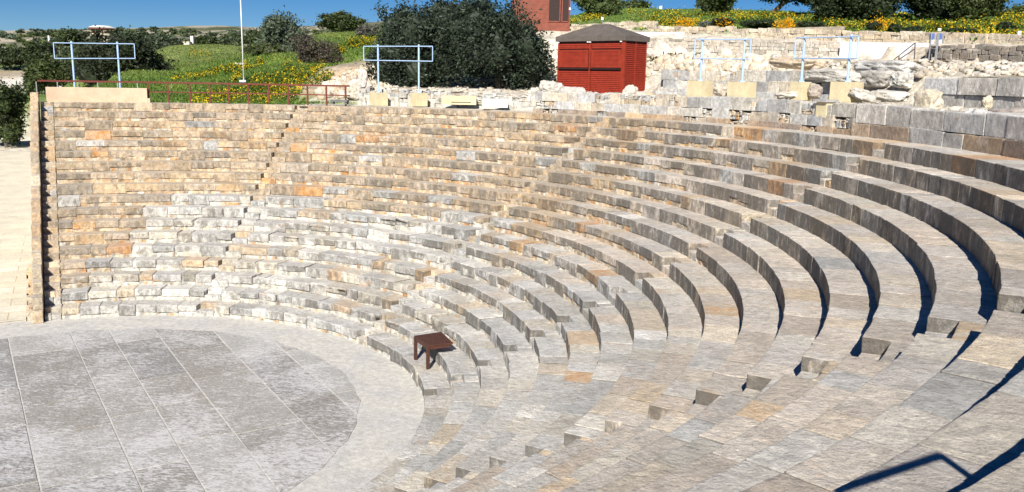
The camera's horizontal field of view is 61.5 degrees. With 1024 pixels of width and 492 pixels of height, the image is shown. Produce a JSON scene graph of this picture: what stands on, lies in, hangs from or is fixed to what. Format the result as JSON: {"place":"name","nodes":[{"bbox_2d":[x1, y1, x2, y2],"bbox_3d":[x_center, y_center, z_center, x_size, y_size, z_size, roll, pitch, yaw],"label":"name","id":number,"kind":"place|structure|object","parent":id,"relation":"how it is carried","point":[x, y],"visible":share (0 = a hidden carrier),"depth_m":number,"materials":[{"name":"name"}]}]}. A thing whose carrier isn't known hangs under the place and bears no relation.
{"place":"outdoors","nodes":[
{"label":"outdoors","id":0,"kind":"place"},
{"bbox_2d":[0,152,31,321],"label":"forecourt paving","id":1,"kind":"structure","parent":0,"point":[15,217],"depth_m":48.69,"materials":[{"name":"stone"}]},
{"bbox_2d":[0,328,360,491],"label":"orchestra paving","id":2,"kind":"structure","parent":0,"point":[288,457],"depth_m":23.53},
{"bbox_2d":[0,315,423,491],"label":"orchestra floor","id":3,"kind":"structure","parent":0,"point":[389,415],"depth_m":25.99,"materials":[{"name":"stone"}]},
{"bbox_2d":[0,252,519,358],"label":"pale ground","id":4,"kind":"structure","parent":0,"point":[91,287],"depth_m":32.12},
{"bbox_2d":[26,92,48,323],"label":"end wall","id":5,"kind":"structure","parent":4,"relation":"on","point":[35,310],"depth_m":35.01,"materials":[{"name":"stone"}]},
{"bbox_2d":[305,104,532,111],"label":"top ledge ground","id":6,"kind":"structure","parent":0,"point":[428,107],"depth_m":44.22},
{"bbox_2d":[369,92,387,105],"bbox_3d":[-7.037,-7.747,45.348,0.724,0.681,0.724,-7,14,-36],"label":"pedestal","id":7,"kind":"object","parent":6,"relation":"on","point":[378,99],"visible":1,"depth_m":45.09,"materials":[{"name":"yellow stone"}]},
{"bbox_2d":[363,44,432,92],"bbox_3d":[-5.911,-9.223,44.755,3.877,2.486,0.230,4,11,15],"label":"banner frame","id":8,"kind":"object","parent":7,"relation":"on","point":[378,46],"visible":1,"depth_m":44.60,"materials":[{"name":"blue paint"}]},
{"bbox_2d":[410,93,427,106],"bbox_3d":[-4.846,-7.622,44.765,0.666,0.690,0.666,-6,13,-34],"label":"pedestal","id":9,"kind":"object","parent":6,"relation":"on","point":[418,99],"visible":1,"depth_m":44.52,"materials":[{"name":"yellow stone"}]},
{"bbox_2d":[356,87,539,109],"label":"rubble wall","id":10,"kind":"structure","parent":6,"relation":"on","point":[399,98],"depth_m":44.97,"materials":[{"name":"stone"}]},
{"bbox_2d":[442,95,475,104],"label":"stone block","id":11,"kind":"structure","parent":6,"relation":"on","point":[457,100],"depth_m":43.41,"materials":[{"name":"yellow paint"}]},
{"bbox_2d":[482,98,507,107],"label":"plinth block","id":12,"kind":"structure","parent":6,"relation":"on","point":[494,103],"depth_m":42.36,"materials":[{"name":"concrete"}]},
{"bbox_2d":[0,8,1023,214],"bbox_3d":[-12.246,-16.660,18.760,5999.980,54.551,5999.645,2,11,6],"label":"hillside","id":13,"kind":"structure","parent":0,"point":[653,82],"depth_m":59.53,"materials":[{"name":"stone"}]},
{"bbox_2d":[0,44,25,69],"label":"tree","id":14,"kind":"object","parent":13,"relation":"on","point":[9,57],"visible":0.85,"depth_m":191.92,"materials":[{"name":"green plant"}]},
{"bbox_2d":[0,77,29,147],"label":"tree","id":15,"kind":"object","parent":13,"relation":"on","point":[12,105],"visible":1,"depth_m":96.67,"materials":[{"name":"green plant"}]},
{"bbox_2d":[19,76,45,96],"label":"bush","id":16,"kind":"object","parent":13,"relation":"on","point":[25,87],"visible":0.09,"depth_m":107.11,"materials":[{"name":"green plant"}]},
{"bbox_2d":[19,34,58,64],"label":"tree","id":17,"kind":"object","parent":13,"relation":"on","point":[32,51],"visible":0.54,"depth_m":186.07,"materials":[{"name":"green plant"}]},
{"bbox_2d":[21,53,76,94],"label":"bush","id":18,"kind":"object","parent":13,"relation":"on","point":[43,70],"visible":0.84,"depth_m":98.40,"materials":[{"name":"green plant"}]},
{"bbox_2d":[51,26,83,45],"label":"tree","id":19,"kind":"object","parent":13,"relation":"on","point":[70,34],"visible":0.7,"depth_m":286.35,"materials":[{"name":"green plant"}]},
{"bbox_2d":[55,46,82,64],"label":"tree","id":20,"kind":"object","parent":13,"relation":"on","point":[65,50],"visible":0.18,"depth_m":177.75,"materials":[{"name":"green plant"}]},
{"bbox_2d":[87,25,115,41],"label":"pavilion","id":21,"kind":"structure","parent":13,"relation":"on","point":[96,27],"depth_m":326.39,"materials":[{"name":"ceramic"}]},
{"bbox_2d":[61,25,178,86],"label":"dark tree","id":22,"kind":"object","parent":13,"relation":"on","point":[102,69],"visible":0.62,"depth_m":71.71,"materials":[{"name":"green plant"}]},
{"bbox_2d":[107,29,144,42],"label":"tree","id":23,"kind":"object","parent":13,"relation":"on","point":[121,34],"visible":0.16,"depth_m":236.97,"materials":[{"name":"green plant"}]},
{"bbox_2d":[144,34,185,51],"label":"tree","id":24,"kind":"object","parent":13,"relation":"on","point":[166,41],"visible":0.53,"depth_m":207.92,"materials":[{"name":"green plant"}]},
{"bbox_2d":[0,26,338,50],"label":"scrub","id":25,"kind":"object","parent":13,"relation":"on","point":[54,32],"visible":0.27,"depth_m":512.60,"materials":[{"name":"green plant"}]},
{"bbox_2d":[192,35,218,44],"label":"bush","id":26,"kind":"object","parent":13,"relation":"on","point":[204,39],"visible":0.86,"depth_m":213.30,"materials":[{"name":"green plant"}]},
{"bbox_2d":[217,30,245,45],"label":"bush","id":27,"kind":"object","parent":13,"relation":"on","point":[231,38],"visible":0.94,"depth_m":203.28,"materials":[{"name":"green plant"}]},
{"bbox_2d":[239,0,246,82],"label":"flagpole","id":28,"kind":"object","parent":13,"relation":"on","point":[243,80],"visible":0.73,"depth_m":53.47,"materials":[{"name":"metal"}]},
{"bbox_2d":[243,27,261,44],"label":"bush","id":29,"kind":"object","parent":13,"relation":"on","point":[250,36],"visible":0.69,"depth_m":168.73,"materials":[{"name":"green plant"}]},
{"bbox_2d":[238,41,290,55],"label":"dark shrub","id":30,"kind":"object","parent":13,"relation":"on","point":[254,49],"visible":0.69,"depth_m":72.66,"materials":[{"name":"green plant"}]},
{"bbox_2d":[169,33,381,103],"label":"slope wild flowers","id":31,"kind":"object","parent":13,"relation":"on","point":[286,76],"visible":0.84,"depth_m":53.69,"materials":[{"name":"yellow plant"}]},
{"bbox_2d":[252,4,313,52],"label":"olive tree","id":32,"kind":"object","parent":13,"relation":"on","point":[276,29],"visible":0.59,"depth_m":76.47,"materials":[{"name":"green plant"}]},
{"bbox_2d":[287,30,342,63],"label":"dry shrub","id":33,"kind":"object","parent":13,"relation":"on","point":[306,51],"visible":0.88,"depth_m":65.21,"materials":[{"name":"brown plant"}]},
{"bbox_2d":[314,10,370,31],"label":"dark shrub","id":34,"kind":"object","parent":13,"relation":"on","point":[341,21],"visible":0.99,"depth_m":98.58,"materials":[{"name":"green plant"}]},
{"bbox_2d":[344,85,360,99],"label":"boulder","id":35,"kind":"object","parent":13,"relation":"on","point":[352,91],"visible":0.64,"depth_m":46.45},
{"bbox_2d":[313,65,391,99],"bbox_3d":[-9.390,-9.673,50.606,4.480,2.188,9.780,-1,11,-10],"label":"rock outcrop","id":36,"kind":"object","parent":13,"relation":"on","point":[350,73],"visible":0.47,"depth_m":49.28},
{"bbox_2d":[357,68,367,87],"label":"stone block","id":37,"kind":"structure","parent":13,"relation":"on","point":[362,78],"depth_m":47.22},
{"bbox_2d":[353,22,379,37],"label":"dry shrub","id":38,"kind":"object","parent":13,"relation":"on","point":[365,30],"visible":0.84,"depth_m":79.48,"materials":[{"name":"grey plant"}]},
{"bbox_2d":[355,0,461,87],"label":"carob bush","id":39,"kind":"object","parent":13,"relation":"on","point":[410,27],"visible":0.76,"depth_m":49.23,"materials":[{"name":"green plant"}]},
{"bbox_2d":[419,0,468,25],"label":"carob bush","id":40,"kind":"object","parent":13,"relation":"on","point":[441,6],"visible":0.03,"depth_m":55.10,"materials":[{"name":"green plant"}]},
{"bbox_2d":[433,0,557,89],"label":"carob bush","id":41,"kind":"object","parent":13,"relation":"on","point":[508,46],"visible":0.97,"depth_m":47.12,"materials":[{"name":"green plant"}]},
{"bbox_2d":[40,102,1023,491],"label":"stone theatre","id":42,"kind":"structure","parent":13,"relation":"on","point":[740,308],"depth_m":24.78,"materials":[{"name":"stone"}]},
{"bbox_2d":[45,87,150,102],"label":"parapet wall","id":43,"kind":"structure","parent":42,"relation":"on","point":[89,94],"depth_m":43.10,"materials":[{"name":"beige paint"}]},
{"bbox_2d":[53,41,135,87],"bbox_3d":[-21.233,-8.821,43.981,3.764,3.221,0.268,-3,12,-20],"label":"banner frame","id":44,"kind":"object","parent":43,"relation":"on","point":[73,58],"visible":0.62,"depth_m":43.71,"materials":[{"name":"blue paint"}]},
{"bbox_2d":[35,80,349,105],"bbox_3d":[-15.964,-7.817,43.958,15.163,1.062,1.284,-1,11,-8],"label":"red railing","id":45,"kind":"object","parent":42,"relation":"on","point":[247,93],"visible":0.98,"depth_m":44.51,"materials":[{"name":"metal"}]},
{"bbox_2d":[330,100,348,103],"bbox_3d":[-8.902,-7.446,44.469,0.900,0.220,0.350,3,11,9],"label":"bench","id":46,"kind":"object","parent":42,"relation":"on","point":[344,101],"visible":1,"depth_m":44.31,"materials":[{"name":"grey stone"}]},
{"bbox_2d":[414,332,452,369],"bbox_3d":[-2.395,3.252,26.715,0.954,0.780,1.204,-5,13,-28],"label":"wooden table","id":47,"kind":"object","parent":42,"relation":"on","point":[436,340],"visible":1,"depth_m":26.44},
{"bbox_2d":[533,91,856,135],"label":"ashlar wall","id":48,"kind":"structure","parent":42,"relation":"on","point":[840,118],"depth_m":34.35,"materials":[{"name":"stone"}]},
{"bbox_2d":[653,91,679,105],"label":"stone block","id":49,"kind":"structure","parent":48,"relation":"on","point":[664,92],"depth_m":36.66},
{"bbox_2d":[813,99,838,117],"bbox_3d":[10.627,-4.667,29.180,0.550,0.600,0.625,-3,12,-22],"label":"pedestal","id":50,"kind":"object","parent":48,"relation":"on","point":[821,106],"visible":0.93,"depth_m":29.03,"materials":[{"name":"yellow paint"}]},
{"bbox_2d":[851,104,1023,159],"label":"ashlar wall","id":51,"kind":"structure","parent":42,"relation":"on","point":[997,133],"depth_m":23.33,"materials":[{"name":"stone"}]},
{"bbox_2d":[512,0,570,30],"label":"building","id":52,"kind":"structure","parent":13,"relation":"on","point":[553,15],"depth_m":68.63,"materials":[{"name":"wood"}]},
{"bbox_2d":[548,0,562,21],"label":"window","id":53,"kind":"structure","parent":52,"relation":"in","point":[553,5],"depth_m":68.58,"materials":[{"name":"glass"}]},
{"bbox_2d":[559,0,569,21],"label":"window","id":54,"kind":"structure","parent":52,"relation":"in","point":[566,3],"depth_m":68.60,"materials":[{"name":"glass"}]},
{"bbox_2d":[538,80,563,90],"bbox_3d":[2.026,-7.872,43.040,1.318,0.838,0.879,-2,12,-17],"label":"boulder","id":55,"kind":"object","parent":13,"relation":"on","point":[544,85],"visible":0.55,"depth_m":42.67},
{"bbox_2d":[571,0,624,16],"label":"green bush","id":56,"kind":"object","parent":13,"relation":"on","point":[605,7],"visible":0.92,"depth_m":82.71,"materials":[{"name":"green plant"}]},
{"bbox_2d":[570,21,657,30],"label":"garden wall","id":57,"kind":"structure","parent":13,"relation":"on","point":[631,25],"depth_m":63.95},
{"bbox_2d":[618,0,654,8],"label":"green bush","id":58,"kind":"object","parent":13,"relation":"on","point":[633,3],"visible":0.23,"depth_m":86.44,"materials":[{"name":"green plant"}]},
{"bbox_2d":[639,32,684,36],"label":"white kerb","id":59,"kind":"structure","parent":13,"relation":"on","point":[648,34],"depth_m":56.81,"materials":[{"name":"paint"}]},
{"bbox_2d":[370,52,1023,114],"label":"loose stones","id":60,"kind":"object","parent":13,"relation":"on","point":[966,68],"visible":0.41,"depth_m":32.19,"materials":[{"name":"stone"}]},
{"bbox_2d":[789,82,811,99],"bbox_3d":[10.663,-5.728,31.795,0.540,0.666,0.540,-6,13,-33],"label":"pedestal","id":61,"kind":"object","parent":60,"relation":"on","point":[800,88],"visible":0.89,"depth_m":31.56,"materials":[{"name":"yellow paint"}]},
{"bbox_2d":[807,83,822,98],"bbox_3d":[11.091,-5.673,31.590,0.640,0.628,0.551,2,11,6],"label":"boulder","id":62,"kind":"object","parent":60,"relation":"on","point":[814,91],"visible":0.99,"depth_m":31.39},
{"bbox_2d":[849,87,875,102],"bbox_3d":[11.794,-5.066,28.933,0.860,0.516,0.595,-4,12,-24],"label":"boulder","id":63,"kind":"object","parent":60,"relation":"on","point":[864,95],"visible":1,"depth_m":28.73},
{"bbox_2d":[647,37,746,54],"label":"terrace wall","id":64,"kind":"structure","parent":13,"relation":"on","point":[716,47],"depth_m":50.58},
{"bbox_2d":[698,20,711,26],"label":"clipped hedge","id":65,"kind":"object","parent":13,"relation":"on","point":[704,23],"visible":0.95,"depth_m":59.23,"materials":[{"name":"green plant"}]},
{"bbox_2d":[694,0,737,15],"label":"garden tree","id":66,"kind":"object","parent":13,"relation":"on","point":[707,6],"visible":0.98,"depth_m":65.33,"materials":[{"name":"green plant"}]},
{"bbox_2d":[710,17,736,26],"bbox_3d":[14.275,-15.091,58.507,1.607,0.919,1.375,-2,11,-14],"label":"clipped hedge","id":67,"kind":"object","parent":13,"relation":"on","point":[718,20],"visible":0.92,"depth_m":58.15,"materials":[{"name":"green plant"}]},
{"bbox_2d":[653,52,798,71],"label":"rubble bank","id":68,"kind":"structure","parent":13,"relation":"on","point":[688,61],"depth_m":42.39,"materials":[{"name":"stone"}]},
{"bbox_2d":[654,25,845,40],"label":"garden wall","id":69,"kind":"structure","parent":13,"relation":"on","point":[785,33],"depth_m":53.60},
{"bbox_2d":[734,18,777,28],"bbox_3d":[16.197,-14.498,56.429,2.748,0.813,2.637,-6,13,-31],"label":"clipped hedge","id":70,"kind":"object","parent":13,"relation":"on","point":[759,23],"visible":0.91,"depth_m":55.92,"materials":[{"name":"green plant"}]},
{"bbox_2d":[758,0,811,14],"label":"garden tree","id":71,"kind":"object","parent":13,"relation":"on","point":[778,7],"visible":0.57,"depth_m":67.82,"materials":[{"name":"green plant"}]},
{"bbox_2d":[745,38,839,57],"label":"terrace wall","id":72,"kind":"structure","parent":13,"relation":"on","point":[829,49],"depth_m":46.78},
{"bbox_2d":[570,5,1023,40],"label":"garden flowers","id":73,"kind":"object","parent":13,"relation":"on","point":[988,26],"visible":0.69,"depth_m":55.29,"materials":[{"name":"yellow plant"}]},
{"bbox_2d":[768,56,826,70],"bbox_3d":[12.147,-7.805,36.741,1.135,0.624,2.755,-6,13,-31],"label":"boulder","id":74,"kind":"object","parent":13,"relation":"on","point":[788,62],"visible":0.85,"depth_m":36.37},
{"bbox_2d":[795,21,830,27],"bbox_3d":[18.602,-13.620,53.368,2.526,0.790,1.753,-2,12,-16],"label":"clipped hedge","id":75,"kind":"object","parent":13,"relation":"on","point":[801,24],"visible":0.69,"depth_m":53.02,"materials":[{"name":"green plant"}]},
{"bbox_2d":[647,51,1021,72],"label":"slope weeds","id":76,"kind":"object","parent":13,"relation":"on","point":[671,54],"visible":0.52,"depth_m":36.77,"materials":[{"name":"green plant"}]},
{"bbox_2d":[804,0,905,22],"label":"garden tree","id":77,"kind":"object","parent":13,"relation":"on","point":[860,9],"visible":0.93,"depth_m":56.77,"materials":[{"name":"green plant"}]},
{"bbox_2d":[864,20,882,30],"bbox_3d":[20.992,-12.730,49.937,1.000,0.850,0.910,2,11,6],"label":"clipped hedge","id":78,"kind":"object","parent":13,"relation":"on","point":[871,27],"visible":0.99,"depth_m":49.75,"materials":[{"name":"green plant"}]},
{"bbox_2d":[858,70,895,87],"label":"stone block","id":79,"kind":"structure","parent":13,"relation":"on","point":[875,79],"depth_m":31.26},
{"bbox_2d":[853,60,921,74],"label":"stone block","id":80,"kind":"structure","parent":79,"relation":"on","point":[893,65],"depth_m":31.43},
{"bbox_2d":[839,42,927,58],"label":"white wall","id":81,"kind":"structure","parent":13,"relation":"on","point":[875,50],"depth_m":42.52,"materials":[{"name":"paint"}]},
{"bbox_2d":[842,30,945,42],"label":"garden wall","id":82,"kind":"structure","parent":13,"relation":"on","point":[900,37],"depth_m":46.99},
{"bbox_2d":[887,23,902,31],"bbox_3d":[21.841,-12.357,48.986,0.970,0.664,0.817,2,11,6],"label":"clipped hedge","id":83,"kind":"object","parent":13,"relation":"on","point":[892,26],"visible":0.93,"depth_m":48.81,"materials":[{"name":"green plant"}]},
{"bbox_2d":[888,71,913,88],"bbox_3d":[13.714,-5.824,30.183,0.834,0.627,0.733,-2,11,-14],"label":"boulder","id":84,"kind":"object","parent":13,"relation":"on","point":[901,79],"visible":1,"depth_m":29.99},
{"bbox_2d":[894,43,915,59],"bbox_3d":[17.633,-8.726,38.534,0.984,0.801,0.189,-1,11,-9],"label":"stair handrail","id":85,"kind":"object","parent":13,"relation":"on","point":[898,56],"visible":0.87,"depth_m":38.58,"materials":[{"name":"metal"}]},
{"bbox_2d":[899,24,923,31],"bbox_3d":[21.805,-11.723,46.910,1.306,0.726,1.052,2,11,6],"label":"clipped hedge","id":86,"kind":"object","parent":13,"relation":"on","point":[915,28],"visible":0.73,"depth_m":46.75,"materials":[{"name":"green plant"}]},
{"bbox_2d":[894,0,955,22],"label":"garden tree","id":87,"kind":"object","parent":13,"relation":"on","point":[933,9],"visible":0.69,"depth_m":56.88,"materials":[{"name":"green plant"}]},
{"bbox_2d":[928,33,944,59],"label":"information boards","id":88,"kind":"object","parent":13,"relation":"on","point":[932,37],"visible":1,"depth_m":37.59,"materials":[{"name":"white paint"}]},
{"bbox_2d":[943,27,980,32],"bbox_3d":[23.193,-11.033,44.538,1.827,0.651,1.708,-7,14,-35],"label":"clipped hedge","id":89,"kind":"object","parent":13,"relation":"on","point":[956,29],"visible":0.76,"depth_m":44.12,"materials":[{"name":"green plant"}]},
{"bbox_2d":[924,44,1023,61],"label":"terrace wall","id":90,"kind":"structure","parent":13,"relation":"on","point":[985,52],"depth_m":36.45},
{"bbox_2d":[942,0,1014,21],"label":"garden tree","id":91,"kind":"object","parent":13,"relation":"on","point":[970,9],"visible":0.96,"depth_m":52.18,"materials":[{"name":"green plant"}]},
{"bbox_2d":[943,32,1023,44],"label":"garden wall","id":92,"kind":"structure","parent":13,"relation":"on","point":[991,38],"depth_m":42.09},
{"bbox_2d":[996,20,1017,32],"bbox_3d":[24.972,-10.964,43.519,1.103,0.903,0.968,2,11,6],"label":"clipped hedge","id":93,"kind":"object","parent":13,"relation":"on","point":[1006,25],"visible":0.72,"depth_m":43.26,"materials":[{"name":"green plant"}]},
{"bbox_2d":[1006,2,1023,15],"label":"green bush","id":94,"kind":"object","parent":13,"relation":"on","point":[1016,8],"visible":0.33,"depth_m":69.27,"materials":[{"name":"green plant"}]},
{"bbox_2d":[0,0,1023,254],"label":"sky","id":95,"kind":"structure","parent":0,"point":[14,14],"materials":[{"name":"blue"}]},
{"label":"terrace ground","id":96,"kind":"structure","parent":0,"visible":0},
{"bbox_2d":[559,86,586,92],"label":"boulder","id":97,"kind":"object","parent":96,"relation":"on","point":[565,89],"visible":0.48,"depth_m":40.61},
{"bbox_2d":[556,24,649,93],"bbox_3d":[4.501,-9.396,43.456,4.456,3.500,1.980,12,15,43],"label":"kiosk","id":98,"kind":"object","parent":96,"relation":"on","point":[602,58],"visible":0.93,"depth_m":42.48,"materials":[{"name":"red wood"}]},
{"bbox_2d":[622,84,637,94],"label":"boulder","id":99,"kind":"object","parent":96,"relation":"on","point":[632,89],"visible":0.56,"depth_m":38.32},
{"bbox_2d":[686,80,712,96],"bbox_3d":[7.920,-6.609,36.265,0.767,0.715,0.767,-7,14,-37],"label":"pedestal","id":100,"kind":"object","parent":96,"relation":"on","point":[700,88],"visible":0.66,"depth_m":35.99,"materials":[{"name":"yellow paint"}]},
{"bbox_2d":[694,38,751,81],"bbox_3d":[8.580,-7.615,35.123,0.282,1.762,3.017,-6,13,-34],"label":"banner frame","id":101,"kind":"object","parent":100,"relation":"on","point":[743,59],"visible":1,"depth_m":34.72,"materials":[{"name":"blue paint"}]},
{"bbox_2d":[713,83,726,95],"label":"boulder","id":102,"kind":"object","parent":96,"relation":"on","point":[719,89],"visible":0.73,"depth_m":35.17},
{"bbox_2d":[727,82,756,97],"bbox_3d":[9.193,-6.212,34.453,0.802,0.711,0.802,-7,14,-35],"label":"pedestal","id":103,"kind":"object","parent":96,"relation":"on","point":[741,89],"visible":0.73,"depth_m":34.16,"materials":[{"name":"yellow paint"}]},
{"bbox_2d":[660,69,830,100],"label":"ashlar wall","id":104,"kind":"structure","parent":96,"relation":"on","point":[770,84],"depth_m":36.49,"materials":[{"name":"stone"}]},
{"bbox_2d":[804,68,861,81],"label":"stone block","id":105,"kind":"structure","parent":104,"relation":"on","point":[832,75],"depth_m":32.49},
{"bbox_2d":[774,91,797,98],"bbox_3d":[10.320,-5.636,32.054,0.647,0.330,1.066,-6,13,-32],"label":"stone block","id":106,"kind":"object","parent":96,"relation":"on","point":[784,95],"depth_m":31.88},
{"bbox_2d":[829,82,863,102],"bbox_3d":[11.491,-5.289,29.563,0.783,0.694,0.783,-7,14,-36],"label":"pedestal","id":107,"kind":"object","parent":96,"relation":"on","point":[839,91],"visible":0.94,"depth_m":29.28,"materials":[{"name":"yellow paint"}]},
{"bbox_2d":[794,34,858,81],"bbox_3d":[11.099,-6.634,30.458,0.267,1.642,3.306,-3,12,-20],"label":"banner frame","id":108,"kind":"object","parent":107,"relation":"on","point":[851,36],"visible":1,"depth_m":29.95,"materials":[{"name":"blue paint"}]},
{"bbox_2d":[870,89,910,101],"bbox_3d":[12.776,-5.099,29.217,0.758,0.419,1.630,-4,12,-26],"label":"boulder","id":109,"kind":"object","parent":96,"relation":"on","point":[890,95],"visible":0.81,"depth_m":28.75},
{"bbox_2d":[913,89,943,109],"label":"stone block","id":110,"kind":"structure","parent":96,"relation":"on","point":[929,98],"depth_m":25.33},
{"bbox_2d":[924,77,1023,108],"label":"ashlar wall","id":111,"kind":"structure","parent":96,"relation":"on","point":[1001,91],"depth_m":26.62,"materials":[{"name":"stone"}]},
{"bbox_2d":[963,108,990,133],"bbox_3d":[12.196,-3.219,22.586,0.708,0.789,0.582,-1,11,-10],"label":"boulder","id":112,"kind":"object","parent":96,"relation":"on","point":[977,111],"visible":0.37,"depth_m":22.32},
{"bbox_2d":[981,95,992,108],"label":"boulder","id":113,"kind":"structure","parent":96,"relation":"on","point":[986,102],"depth_m":24.88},
{"bbox_2d":[988,108,1023,112],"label":"stone block","id":114,"kind":"structure","parent":96,"relation":"on","point":[1008,110],"depth_m":22.21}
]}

